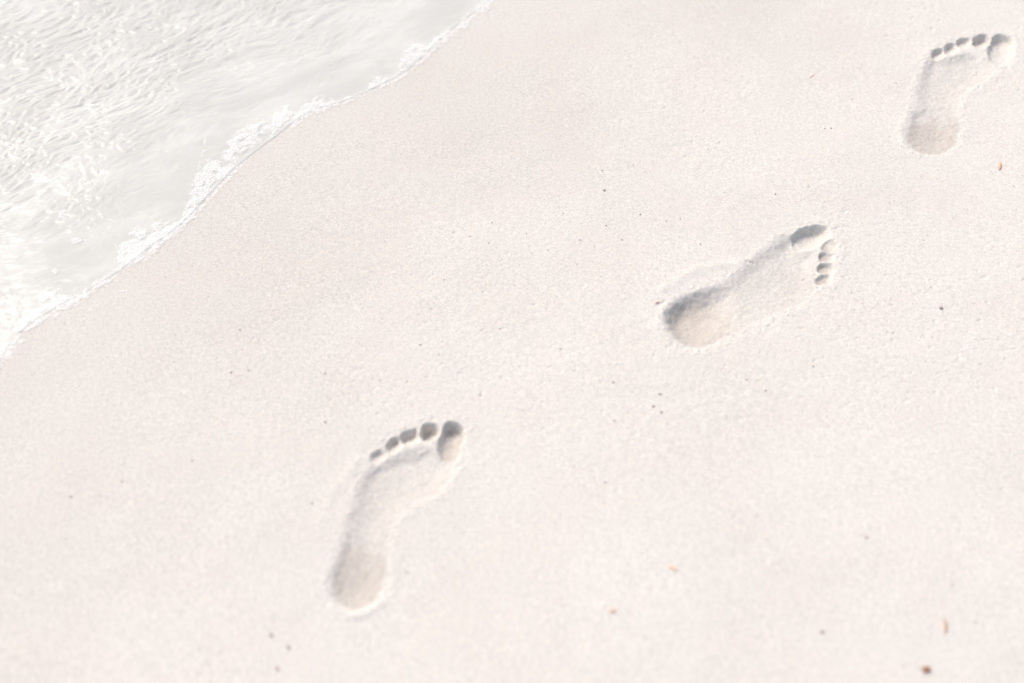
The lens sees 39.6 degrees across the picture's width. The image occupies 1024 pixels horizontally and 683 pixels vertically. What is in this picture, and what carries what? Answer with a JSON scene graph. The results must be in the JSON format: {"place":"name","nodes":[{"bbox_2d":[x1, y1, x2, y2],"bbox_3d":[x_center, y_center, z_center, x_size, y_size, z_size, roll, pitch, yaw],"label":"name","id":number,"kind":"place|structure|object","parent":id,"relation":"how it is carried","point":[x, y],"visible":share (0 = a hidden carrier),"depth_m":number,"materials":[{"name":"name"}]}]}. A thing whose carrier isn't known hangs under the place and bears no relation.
{"place":"outdoors","nodes":[
{"label":"outdoors","id":0,"kind":"place"},
{"bbox_2d":[0,0,488,360],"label":"water","id":1,"kind":"structure","parent":0,"point":[123,122],"depth_m":1.98,"materials":[{"name":"white liquid"}]},
{"bbox_2d":[12,2,488,342],"bbox_3d":[-0.085,-0.593,2.220,0.506,0.004,4.412,31,54,26],"label":"foam","id":2,"kind":"object","parent":1,"relation":"on","point":[201,192],"visible":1,"depth_m":1.82,"materials":[{"name":"white"}]},
{"bbox_2d":[0,0,1023,682],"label":"sand","id":3,"kind":"structure","parent":0,"point":[336,262],"depth_m":1.62,"materials":[{"name":"beige sand"}]},
{"bbox_2d":[330,420,466,610],"bbox_3d":[-0.126,0.180,1.510,0.098,0.017,0.264,12,48,11],"label":"footprint","id":4,"kind":"object","parent":3,"relation":"on","point":[396,484],"visible":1,"depth_m":1.52},
{"bbox_2d":[668,564,677,570],"bbox_3d":[0.164,0.231,1.450,0.012,0.002,0.004,31,54,26],"label":"shell fragment","id":5,"kind":"object","parent":3,"relation":"on","point":[670,566],"visible":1,"depth_m":1.45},
{"bbox_2d":[665,224,839,348],"bbox_3d":[0.305,-0.061,1.733,0.287,0.016,0.101,-30,54,-25],"label":"footprint","id":6,"kind":"object","parent":3,"relation":"on","point":[783,273],"visible":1,"depth_m":1.73},
{"bbox_2d":[944,618,946,633],"bbox_3d":[0.428,0.281,1.404,0.003,0.002,0.020,3,59,4],"label":"leaf fragment","id":7,"kind":"object","parent":3,"relation":"on","point":[945,627],"visible":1,"depth_m":1.40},
{"bbox_2d":[905,33,1015,155],"bbox_3d":[0.619,-0.357,2.008,0.109,0.014,0.326,25,52,21],"label":"footprint","id":8,"kind":"object","parent":3,"relation":"on","point":[934,128],"visible":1,"depth_m":2.01},
{"bbox_2d":[922,666,929,671],"bbox_3d":[0.400,0.316,1.372,0.009,0.004,0.005,-15,49,-14],"label":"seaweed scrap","id":9,"kind":"object","parent":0,"point":[926,669],"visible":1,"depth_m":1.37,"materials":[{"name":"brown plant"}]}
]}

